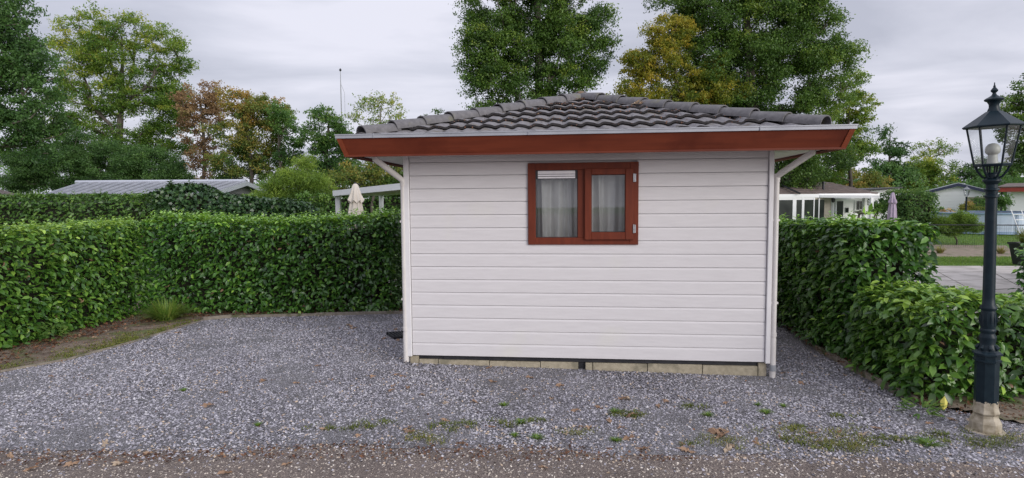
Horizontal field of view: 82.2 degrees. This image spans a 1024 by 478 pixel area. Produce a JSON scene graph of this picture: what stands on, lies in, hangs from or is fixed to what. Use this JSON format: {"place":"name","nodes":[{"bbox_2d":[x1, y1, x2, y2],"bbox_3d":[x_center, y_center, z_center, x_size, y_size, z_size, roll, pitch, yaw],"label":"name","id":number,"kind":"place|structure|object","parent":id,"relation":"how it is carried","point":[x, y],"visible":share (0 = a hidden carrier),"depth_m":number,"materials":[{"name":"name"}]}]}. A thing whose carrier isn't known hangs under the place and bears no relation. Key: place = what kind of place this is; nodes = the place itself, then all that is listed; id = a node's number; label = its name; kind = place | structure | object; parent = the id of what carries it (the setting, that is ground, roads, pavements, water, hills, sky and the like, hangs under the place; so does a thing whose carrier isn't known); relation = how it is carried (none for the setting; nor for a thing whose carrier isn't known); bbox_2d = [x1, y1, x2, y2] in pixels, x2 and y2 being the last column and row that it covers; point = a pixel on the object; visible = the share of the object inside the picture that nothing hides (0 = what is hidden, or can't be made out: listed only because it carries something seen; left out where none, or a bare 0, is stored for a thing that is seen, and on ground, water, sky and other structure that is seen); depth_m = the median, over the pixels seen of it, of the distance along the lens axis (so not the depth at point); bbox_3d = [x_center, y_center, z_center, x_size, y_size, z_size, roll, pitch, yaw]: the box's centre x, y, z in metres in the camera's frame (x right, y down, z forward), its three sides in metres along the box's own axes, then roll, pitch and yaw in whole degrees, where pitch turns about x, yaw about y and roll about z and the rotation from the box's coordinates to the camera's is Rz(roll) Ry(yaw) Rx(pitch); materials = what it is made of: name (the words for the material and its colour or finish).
{"place":"outdoors","nodes":[
{"label":"outdoors","id":0,"kind":"place"},
{"bbox_2d":[126,297,202,321],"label":"ornamental grass","id":1,"kind":"object","parent":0,"point":[162,312],"depth_m":8.40,"materials":[{"name":"plant"}]},
{"bbox_2d":[0,302,402,369],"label":"soil bed","id":2,"kind":"object","parent":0,"point":[144,327],"visible":0.25,"depth_m":7.47,"materials":[{"name":"soil"}]},
{"bbox_2d":[35,322,68,340],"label":"seedling","id":3,"kind":"object","parent":2,"relation":"on","point":[46,332],"visible":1,"depth_m":7.18,"materials":[{"name":"green plant"}]},
{"bbox_2d":[0,214,163,349],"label":"laurel hedge","id":4,"kind":"object","parent":2,"relation":"on","point":[64,275],"visible":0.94,"depth_m":7.68,"materials":[{"name":"green plant"}]},
{"bbox_2d":[0,319,201,369],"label":"moss","id":5,"kind":"object","parent":2,"relation":"on","point":[122,338],"visible":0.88,"depth_m":7.07,"materials":[{"name":"plant"}]},
{"bbox_2d":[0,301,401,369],"bbox_3d":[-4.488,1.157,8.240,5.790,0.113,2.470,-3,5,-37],"label":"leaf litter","id":6,"kind":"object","parent":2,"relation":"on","point":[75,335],"visible":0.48,"depth_m":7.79,"materials":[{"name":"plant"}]},
{"bbox_2d":[135,206,402,314],"bbox_3d":[-3.679,0.340,9.335,4.031,1.700,1.349,0,4,0],"label":"laurel hedge","id":7,"kind":"object","parent":2,"relation":"on","point":[207,262],"visible":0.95,"depth_m":8.88,"materials":[{"name":"green plant"}]},
{"bbox_2d":[0,314,1023,477],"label":"gravel ground","id":8,"kind":"structure","parent":0,"point":[288,382],"depth_m":4.89,"materials":[{"name":"gravel"}]},
{"bbox_2d":[302,421,348,430],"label":"weed","id":9,"kind":"object","parent":8,"relation":"on","point":[326,427],"visible":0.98,"depth_m":4.44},
{"bbox_2d":[333,183,399,215],"bbox_3d":[-2.355,-0.322,14.532,2.747,2.192,8.586,-4,5,-41],"label":"patio canopy","id":10,"kind":"object","parent":8,"relation":"on","point":[380,191],"visible":0.38,"depth_m":14.76,"materials":[{"name":"white wood"}]},
{"bbox_2d":[348,418,400,428],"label":"weed","id":11,"kind":"object","parent":8,"relation":"on","point":[372,425],"visible":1,"depth_m":4.51,"materials":[{"name":"plant"}]},
{"bbox_2d":[386,331,402,339],"bbox_3d":[-1.387,1.212,7.339,0.290,0.060,0.300,1,3,-29],"label":"drain grate","id":12,"kind":"object","parent":8,"relation":"on","point":[394,335],"visible":0.57,"depth_m":7.29,"materials":[{"name":"plastic"}]},
{"bbox_2d":[403,427,431,440],"bbox_3d":[-0.705,1.433,4.324,0.248,0.020,0.246,-1,4,-15],"label":"moss cushion","id":13,"kind":"object","parent":8,"relation":"on","point":[406,436],"visible":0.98,"depth_m":4.29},
{"bbox_2d":[408,426,459,444],"bbox_3d":[-0.528,1.437,4.273,0.468,0.019,0.271,-3,4,-32],"label":"moss cushion","id":14,"kind":"object","parent":8,"relation":"on","point":[429,439],"visible":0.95,"depth_m":4.24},
{"bbox_2d":[424,418,461,429],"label":"weed","id":15,"kind":"object","parent":8,"relation":"on","point":[441,423],"visible":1,"depth_m":4.49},
{"bbox_2d":[443,416,494,434],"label":"weed","id":16,"kind":"object","parent":8,"relation":"on","point":[469,423],"visible":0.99,"depth_m":4.48,"materials":[{"name":"plant"}]},
{"bbox_2d":[0,316,1015,454],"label":"bark debris","id":17,"kind":"object","parent":8,"relation":"on","point":[779,422],"visible":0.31,"depth_m":4.84,"materials":[{"name":"brown plant"}]},
{"bbox_2d":[493,418,531,427],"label":"weed","id":18,"kind":"object","parent":8,"relation":"on","point":[518,425],"visible":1,"depth_m":4.49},
{"bbox_2d":[555,427,599,436],"bbox_3d":[0.484,1.421,4.331,0.362,0.020,0.212,0,4,0],"label":"moss cushion","id":19,"kind":"object","parent":8,"relation":"on","point":[580,431],"visible":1,"depth_m":4.34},
{"bbox_2d":[334,91,858,377],"bbox_3d":[1.125,-0.393,9.874,4.604,3.298,9.307,0,4,6],"label":"chalet","id":20,"kind":"object","parent":8,"relation":"on","point":[679,273],"visible":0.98,"depth_m":5.79,"materials":[{"name":"white"}]},
{"bbox_2d":[536,179,576,236],"bbox_3d":[0.466,-0.312,5.989,0.508,0.822,0.119,0,4,6],"label":"curtain","id":21,"kind":"object","parent":20,"relation":"hanging from","point":[556,207],"visible":0.62,"depth_m":5.99,"materials":[{"name":"fabric"}]},
{"bbox_2d":[528,162,638,244],"bbox_3d":[0.698,-0.349,5.804,1.080,0.809,0.145,0,4,6],"label":"window","id":22,"kind":"structure","parent":20,"relation":"in","point":[583,172],"depth_m":5.76,"materials":[{"name":"wood"}]},
{"bbox_2d":[420,98,763,128],"bbox_3d":[0.758,-1.441,6.505,3.675,0.612,1.879,0,4,5],"label":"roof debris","id":23,"kind":"object","parent":20,"relation":"on","point":[584,117],"visible":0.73,"depth_m":6.16,"materials":[{"name":"brown plant"}]},
{"bbox_2d":[592,175,624,231],"bbox_3d":[0.966,-0.313,5.943,0.412,0.822,0.108,0,4,6],"label":"curtain","id":24,"kind":"object","parent":20,"relation":"hanging from","point":[608,194],"visible":0.58,"depth_m":5.93,"materials":[{"name":"fabric"}]},
{"bbox_2d":[609,408,640,419],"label":"weed","id":25,"kind":"object","parent":8,"relation":"on","point":[621,414],"visible":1,"depth_m":4.66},
{"bbox_2d":[679,437,703,445],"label":"weed","id":26,"kind":"object","parent":8,"relation":"on","point":[689,443],"visible":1,"depth_m":4.13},
{"bbox_2d":[673,401,714,409],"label":"weed","id":27,"kind":"object","parent":8,"relation":"on","point":[692,405],"visible":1,"depth_m":4.85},
{"bbox_2d":[695,431,745,447],"bbox_3d":[1.509,1.424,4.188,0.413,0.020,0.283,0,4,0],"label":"moss cushion","id":28,"kind":"object","parent":8,"relation":"on","point":[730,439],"visible":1,"depth_m":4.19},
{"bbox_2d":[712,433,775,449],"bbox_3d":[1.625,1.429,4.138,0.408,0.019,0.331,0,4,0],"label":"moss cushion","id":29,"kind":"object","parent":8,"relation":"on","point":[768,445],"visible":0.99,"depth_m":4.10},
{"bbox_2d":[780,433,810,446],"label":"weed","id":30,"kind":"object","parent":8,"relation":"on","point":[790,438],"visible":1,"depth_m":4.16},
{"bbox_2d":[745,421,873,443],"bbox_3d":[2.190,1.409,4.281,0.967,0.020,0.460,0,4,0],"label":"moss cushion","id":31,"kind":"object","parent":8,"relation":"on","point":[794,426],"visible":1,"depth_m":4.33,"materials":[{"name":"plant"}]},
{"bbox_2d":[767,426,884,450],"bbox_3d":[2.223,1.415,4.181,0.776,0.020,0.502,0,4,0],"label":"moss cushion","id":32,"kind":"object","parent":8,"relation":"on","point":[835,431],"visible":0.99,"depth_m":4.20,"materials":[{"name":"plant"}]},
{"bbox_2d":[808,438,858,450],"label":"weed","id":33,"kind":"object","parent":8,"relation":"on","point":[814,446],"visible":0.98,"depth_m":4.06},
{"bbox_2d":[808,438,877,455],"bbox_3d":[2.293,1.428,4.053,0.492,0.020,0.295,0,4,0],"label":"moss cushion","id":34,"kind":"object","parent":8,"relation":"on","point":[850,447],"visible":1,"depth_m":4.06,"materials":[{"name":"plant"}]},
{"bbox_2d":[827,411,863,419],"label":"weed","id":35,"kind":"object","parent":8,"relation":"on","point":[837,414],"visible":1,"depth_m":4.64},
{"bbox_2d":[847,430,907,445],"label":"weed","id":36,"kind":"object","parent":8,"relation":"on","point":[881,434],"visible":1,"depth_m":4.17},
{"bbox_2d":[853,431,912,441],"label":"weed","id":37,"kind":"object","parent":8,"relation":"on","point":[898,437],"visible":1,"depth_m":4.17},
{"bbox_2d":[894,395,948,418],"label":"fern","id":38,"kind":"object","parent":8,"relation":"on","point":[925,404],"visible":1,"depth_m":4.66,"materials":[{"name":"green plant"}]},
{"bbox_2d":[907,436,947,447],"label":"weed","id":39,"kind":"object","parent":8,"relation":"on","point":[927,440],"visible":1,"depth_m":4.11,"materials":[{"name":"green plant"}]},
{"bbox_2d":[920,425,973,438],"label":"weed","id":40,"kind":"object","parent":8,"relation":"on","point":[938,432],"visible":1,"depth_m":4.24,"materials":[{"name":"plant"}]},
{"bbox_2d":[918,430,1009,449],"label":"weed","id":41,"kind":"object","parent":8,"relation":"on","point":[948,441],"visible":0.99,"depth_m":4.12,"materials":[{"name":"plant"}]},
{"bbox_2d":[962,82,1023,435],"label":"street lamp","id":42,"kind":"object","parent":8,"relation":"on","point":[984,419],"visible":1,"depth_m":4.20,"materials":[{"name":"metal"}]},
{"bbox_2d":[964,433,1021,450],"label":"weed","id":43,"kind":"object","parent":8,"relation":"on","point":[992,442],"visible":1,"depth_m":4.08,"materials":[{"name":"plant"}]},
{"bbox_2d":[974,430,1023,443],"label":"moss cushion","id":44,"kind":"object","parent":8,"relation":"on","point":[1022,434],"visible":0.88,"depth_m":4.17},
{"bbox_2d":[0,413,1023,477],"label":"asphalt road","id":45,"kind":"structure","parent":0,"point":[376,465],"depth_m":3.83,"materials":[{"name":"asphalt"}]},
{"bbox_2d":[0,440,697,465],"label":"leaf litter","id":46,"kind":"object","parent":45,"relation":"on","point":[361,456],"visible":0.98,"depth_m":4.01,"materials":[{"name":"plant"}]},
{"bbox_2d":[0,440,1023,477],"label":"road grit","id":47,"kind":"object","parent":45,"relation":"on","point":[529,474],"visible":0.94,"depth_m":3.84,"materials":[{"name":"gravel"}]},
{"bbox_2d":[0,0,1023,198],"label":"sky","id":48,"kind":"structure","parent":0,"point":[934,64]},
{"bbox_2d":[135,206,1019,412],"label":"grass ground","id":49,"kind":"structure","parent":0,"point":[957,409],"depth_m":17.08,"materials":[{"name":"plant"}]},
{"bbox_2d":[0,0,82,165],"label":"oak tree","id":50,"kind":"object","parent":49,"relation":"on","point":[20,57],"visible":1,"depth_m":23.43,"materials":[{"name":"green plant"}]},
{"bbox_2d":[0,189,185,279],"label":"privet hedge","id":51,"kind":"object","parent":49,"relation":"on","point":[28,208],"visible":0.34,"depth_m":12.77,"materials":[{"name":"green plant"}]},
{"bbox_2d":[0,129,198,193],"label":"shade tree","id":52,"kind":"object","parent":49,"relation":"on","point":[131,162],"visible":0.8,"depth_m":35.83,"materials":[{"name":"green plant"}]},
{"bbox_2d":[0,319,203,372],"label":"garden edging","id":53,"kind":"object","parent":49,"relation":"on","point":[59,360],"visible":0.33,"depth_m":6.55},
{"bbox_2d":[37,0,200,179],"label":"ash tree","id":54,"kind":"object","parent":49,"relation":"on","point":[97,59],"visible":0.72,"depth_m":38.92,"materials":[{"name":"green plant"}]},
{"bbox_2d":[18,179,265,203],"bbox_3d":[-18.096,-1.613,30.444,8.826,2.896,9.015,0,4,0],"label":"metal roof chalet","id":55,"kind":"object","parent":49,"relation":"on","point":[239,187],"visible":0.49,"depth_m":29.41,"materials":[{"name":"metal"}]},
{"bbox_2d":[165,79,232,179],"bbox_3d":[-18.713,-5.034,35.675,3.905,9.249,2.620,0,4,0],"label":"copper tree","id":56,"kind":"object","parent":49,"relation":"on","point":[209,99],"visible":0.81,"depth_m":35.30,"materials":[{"name":"brown plant"}]},
{"bbox_2d":[148,178,301,283],"bbox_3d":[-6.284,-0.183,12.953,3.059,2.290,1.450,-1,4,-14],"label":"ivy hedge","id":57,"kind":"object","parent":49,"relation":"on","point":[210,198],"visible":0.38,"depth_m":12.46,"materials":[{"name":"green plant"}]},
{"bbox_2d":[197,84,299,183],"bbox_3d":[-14.570,-4.376,32.791,5.493,8.271,3.725,0,4,0],"label":"maple tree","id":58,"kind":"object","parent":49,"relation":"on","point":[245,141],"visible":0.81,"depth_m":32.20,"materials":[{"name":"green plant"}]},
{"bbox_2d":[261,98,308,170],"bbox_3d":[-11.948,-3.854,31.808,2.538,7.306,2.176,0,4,0],"label":"elm tree","id":59,"kind":"object","parent":49,"relation":"on","point":[285,118],"visible":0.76,"depth_m":31.42,"materials":[{"name":"green plant"}]},
{"bbox_2d":[249,194,320,232],"bbox_3d":[-5.293,-0.065,13.688,1.317,1.971,1.830,0,4,10],"label":"ivy hedge","id":60,"kind":"object","parent":49,"relation":"on","point":[304,206],"visible":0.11,"depth_m":13.53,"materials":[{"name":"green plant"}]},
{"bbox_2d":[249,151,338,213],"bbox_3d":[-6.760,-0.997,17.964,2.863,3.360,1.540,0,4,0],"label":"bamboo","id":61,"kind":"object","parent":49,"relation":"on","point":[296,182],"visible":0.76,"depth_m":17.72,"materials":[{"name":"green plant"}]},
{"bbox_2d":[203,311,402,319],"bbox_3d":[-2.711,1.177,8.670,3.451,0.184,0.157,-1,4,-7],"label":"garden edging","id":62,"kind":"object","parent":49,"relation":"on","point":[304,314],"visible":0.3,"depth_m":8.64,"materials":[{"name":"concrete"}]},
{"bbox_2d":[296,190,330,207],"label":"shrub","id":63,"kind":"object","parent":49,"relation":"on","point":[321,200],"visible":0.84,"depth_m":16.34,"materials":[{"name":"green plant"}]},
{"bbox_2d":[241,193,400,240],"bbox_3d":[-5.519,-0.866,24.543,11.278,2.243,1.593,0,4,0],"label":"beech hedge","id":64,"kind":"object","parent":49,"relation":"on","point":[391,202],"visible":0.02,"depth_m":24.02,"materials":[{"name":"green plant"}]},
{"bbox_2d":[294,103,362,192],"bbox_3d":[-9.096,-3.503,29.890,3.654,6.816,2.275,0,4,10],"label":"linden tree","id":65,"kind":"object","parent":49,"relation":"on","point":[322,143],"visible":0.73,"depth_m":29.43,"materials":[{"name":"green plant"}]},
{"bbox_2d":[315,160,402,213],"bbox_3d":[-5.129,-1.580,23.821,6.425,3.730,2.607,0,4,0],"label":"elder tree","id":66,"kind":"object","parent":49,"relation":"on","point":[373,172],"visible":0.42,"depth_m":23.47,"materials":[{"name":"green plant"}]},
{"bbox_2d":[339,89,406,166],"bbox_3d":[-6.269,-3.346,26.910,3.223,6.852,1.973,0,4,0],"label":"sparse tree","id":67,"kind":"object","parent":49,"relation":"on","point":[377,99],"visible":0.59,"depth_m":26.59,"materials":[{"name":"green plant"}]},
{"bbox_2d":[0,155,1023,210],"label":"distant wood","id":68,"kind":"object","parent":49,"relation":"on","point":[1005,180],"visible":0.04,"depth_m":56.64,"materials":[{"name":"green plant"}]},
{"bbox_2d":[449,0,624,109],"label":"oak tree","id":69,"kind":"object","parent":49,"relation":"on","point":[513,23],"visible":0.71,"depth_m":25.95,"materials":[{"name":"green plant"}]},
{"bbox_2d":[606,10,756,105],"bbox_3d":[7.601,-5.235,26.862,7.111,10.425,2.660,0,4,0],"label":"maple tree","id":70,"kind":"object","parent":49,"relation":"on","point":[647,65],"visible":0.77,"depth_m":26.42,"materials":[{"name":"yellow plant"}]},
{"bbox_2d":[641,0,872,188],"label":"oak tree","id":71,"kind":"object","parent":49,"relation":"on","point":[770,49],"visible":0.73,"depth_m":26.87,"materials":[{"name":"green plant"}]},
{"bbox_2d":[779,182,889,219],"bbox_3d":[15.434,-1.599,29.460,5.800,2.497,10.151,1,4,23],"label":"white bungalow","id":72,"kind":"object","parent":49,"relation":"on","point":[821,201],"visible":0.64,"depth_m":26.01,"materials":[{"name":"paint"}]},
{"bbox_2d":[835,200,843,216],"bbox_3d":[14.533,-1.340,26.036,0.339,0.763,0.080,0,4,0],"label":"window","id":73,"kind":"structure","parent":72,"relation":"in","point":[839,204],"depth_m":26.00,"materials":[{"name":"glass"}]},
{"bbox_2d":[774,165,894,187],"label":"elder tree","id":74,"kind":"object","parent":49,"relation":"on","point":[869,180],"visible":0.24,"depth_m":43.31,"materials":[{"name":"green plant"}]},
{"bbox_2d":[807,65,884,186],"bbox_3d":[20.047,-5.491,35.572,4.870,9.589,2.964,0,4,0],"label":"ash tree","id":75,"kind":"object","parent":49,"relation":"on","point":[855,115],"visible":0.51,"depth_m":35.23,"materials":[{"name":"green plant"}]},
{"bbox_2d":[781,319,917,403],"bbox_3d":[3.751,1.157,8.516,0.247,0.147,7.173,0,4,5],"label":"garden edging","id":76,"kind":"object","parent":49,"relation":"on","point":[877,381],"visible":0.3,"depth_m":5.83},
{"bbox_2d":[849,203,873,218],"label":"banana plant","id":77,"kind":"object","parent":49,"relation":"on","point":[860,212],"visible":0.55,"depth_m":14.02,"materials":[{"name":"green plant"}]},
{"bbox_2d":[835,187,902,219],"bbox_3d":[20.687,-2.008,36.432,3.469,2.310,5.450,0,4,0],"label":"mono pitch chalet","id":78,"kind":"object","parent":49,"relation":"on","point":[881,190],"visible":0.11,"depth_m":33.93,"materials":[{"name":"white paint"}]},
{"bbox_2d":[865,202,887,218],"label":"shrub","id":79,"kind":"object","parent":49,"relation":"on","point":[877,209],"visible":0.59,"depth_m":24.90,"materials":[{"name":"green plant"}]},
{"bbox_2d":[861,123,921,188],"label":"dark conical tree","id":80,"kind":"object","parent":49,"relation":"on","point":[891,151],"visible":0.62,"depth_m":59.05,"materials":[{"name":"green plant"}]},
{"bbox_2d":[887,192,896,221],"bbox_3d":[13.599,-0.735,21.004,0.480,1.920,0.480,0,4,0],"label":"parasol","id":81,"kind":"object","parent":49,"relation":"on","point":[892,208],"visible":0.66,"depth_m":20.89,"materials":[{"name":"purple fabric"}]},
{"bbox_2d":[879,188,939,241],"bbox_3d":[15.374,-0.908,22.752,1.496,2.145,1.863,0,4,0],"label":"beech hedge","id":82,"kind":"object","parent":49,"relation":"on","point":[917,206],"visible":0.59,"depth_m":22.14,"materials":[{"name":"green plant"}]},
{"bbox_2d":[896,151,965,189],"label":"lime tree","id":83,"kind":"object","parent":49,"relation":"on","point":[929,170],"visible":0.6,"depth_m":60.90,"materials":[{"name":"green plant"}]},
{"bbox_2d":[844,275,1023,404],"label":"laurel hedge","id":84,"kind":"object","parent":49,"relation":"on","point":[927,339],"visible":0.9,"depth_m":5.01,"materials":[{"name":"green plant"}]},
{"bbox_2d":[940,396,947,409],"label":"yellow leaf","id":85,"kind":"object","parent":84,"relation":"hanging from","point":[943,400],"visible":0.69,"depth_m":4.71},
{"bbox_2d":[909,137,962,158],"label":"birch tree","id":86,"kind":"object","parent":49,"relation":"on","point":[915,146],"visible":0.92,"depth_m":63.47,"materials":[{"name":"green plant"}]},
{"bbox_2d":[928,208,983,244],"bbox_3d":[16.419,-0.440,21.613,2.029,1.433,1.397,1,4,21],"label":"willow bush","id":87,"kind":"object","parent":49,"relation":"on","point":[962,217],"visible":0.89,"depth_m":21.39,"materials":[{"name":"green plant"}]},
{"bbox_2d":[927,183,984,210],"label":"navy trimmed bungalow","id":88,"kind":"object","parent":49,"relation":"on","point":[951,196],"visible":0.34,"depth_m":49.11,"materials":[{"name":"white paint"}]},
{"bbox_2d":[904,256,1016,265],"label":"lawn grass","id":89,"kind":"structure","parent":49,"relation":"on","point":[940,259],"depth_m":15.92,"materials":[{"name":"plant"}]},
{"bbox_2d":[920,245,1010,257],"bbox_3d":[14.717,0.397,19.144,2.796,0.050,6.268,2,5,34],"label":"bare soil bed","id":90,"kind":"object","parent":49,"relation":"on","point":[963,250],"visible":0.36,"depth_m":18.81,"materials":[{"name":"soil"}]},
{"bbox_2d":[963,186,970,211],"bbox_3d":[23.189,-1.565,29.974,0.340,2.245,0.294,-2,4,-17],"label":"street lamp","id":91,"kind":"object","parent":49,"relation":"on","point":[967,188],"visible":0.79,"depth_m":29.92,"materials":[{"name":"metal"}]},
{"bbox_2d":[951,200,984,210],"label":"shrub","id":92,"kind":"object","parent":49,"relation":"on","point":[971,206],"visible":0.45,"depth_m":31.93,"materials":[{"name":"green plant"}]},
{"bbox_2d":[943,155,1003,185],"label":"dark tree","id":93,"kind":"object","parent":49,"relation":"on","point":[968,172],"visible":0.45,"depth_m":65.31,"materials":[{"name":"green plant"}]},
{"bbox_2d":[927,224,1023,247],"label":"wire fence","id":94,"kind":"object","parent":49,"relation":"on","point":[970,231],"visible":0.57,"depth_m":19.92,"materials":[{"name":"metal"}]},
{"bbox_2d":[930,210,1023,234],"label":"swimming pool","id":95,"kind":"structure","parent":49,"relation":"on","point":[1011,217],"depth_m":26.49,"materials":[{"name":"paint"}]},
{"bbox_2d":[969,193,1015,209],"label":"shrub","id":96,"kind":"object","parent":49,"relation":"on","point":[1003,200],"visible":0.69,"depth_m":37.82,"materials":[{"name":"green plant"}]},
{"bbox_2d":[979,161,1022,185],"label":"grey willow","id":97,"kind":"object","parent":49,"relation":"on","point":[1011,173],"visible":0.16,"depth_m":66.99,"materials":[{"name":"green plant"}]},
{"bbox_2d":[992,73,1023,174],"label":"oak tree","id":98,"kind":"object","parent":49,"relation":"on","point":[1013,106],"visible":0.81,"depth_m":27.77,"materials":[{"name":"green plant"}]},
{"bbox_2d":[998,183,1023,210],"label":"red trimmed bungalow","id":99,"kind":"object","parent":49,"relation":"on","point":[1016,190],"visible":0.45,"depth_m":41.67,"materials":[{"name":"paint"}]},
{"bbox_2d":[1007,242,1023,265],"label":"planter","id":100,"kind":"object","parent":49,"relation":"on","point":[1012,246],"visible":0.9,"depth_m":14.97,"materials":[{"name":"black plastic"}]},
{"bbox_2d":[777,311,1023,422],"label":"sandy verge","id":101,"kind":"structure","parent":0,"point":[1019,398],"depth_m":4.85,"materials":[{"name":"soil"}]},
{"bbox_2d":[776,211,941,364],"bbox_3d":[4.103,0.359,8.714,1.146,1.631,5.836,0,4,5],"label":"laurel hedge","id":102,"kind":"object","parent":101,"relation":"on","point":[827,269],"visible":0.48,"depth_m":6.33,"materials":[{"name":"green plant"}]},
{"bbox_2d":[898,233,1020,244],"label":"lawn grass","id":103,"kind":"structure","parent":0,"point":[978,240],"depth_m":23.79,"materials":[{"name":"plant"}]},
{"bbox_2d":[903,266,1023,317],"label":"slab paving","id":104,"kind":"structure","parent":0,"point":[972,277],"depth_m":12.65,"materials":[{"name":"concrete"}]},
{"bbox_2d":[1011,227,1023,242],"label":"potted grass","id":105,"kind":"object","parent":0,"point":[1021,235],"depth_m":14.87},
{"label":"side soil","id":106,"kind":"structure","parent":0,"visible":0},
{"bbox_2d":[1008,237,1023,297],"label":"laurel hedge","id":107,"kind":"object","parent":106,"relation":"on","point":[1019,275],"visible":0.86,"depth_m":9.37,"materials":[{"name":"green plant"}]},
{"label":"garden path","id":108,"kind":"structure","parent":0,"visible":0},
{"bbox_2d":[347,182,363,229],"bbox_3d":[-3.343,-0.153,12.616,0.480,2.124,0.480,0,4,0],"label":"parasol","id":109,"kind":"object","parent":108,"relation":"on","point":[355,199],"visible":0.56,"depth_m":12.47,"materials":[{"name":"beige fabric"}]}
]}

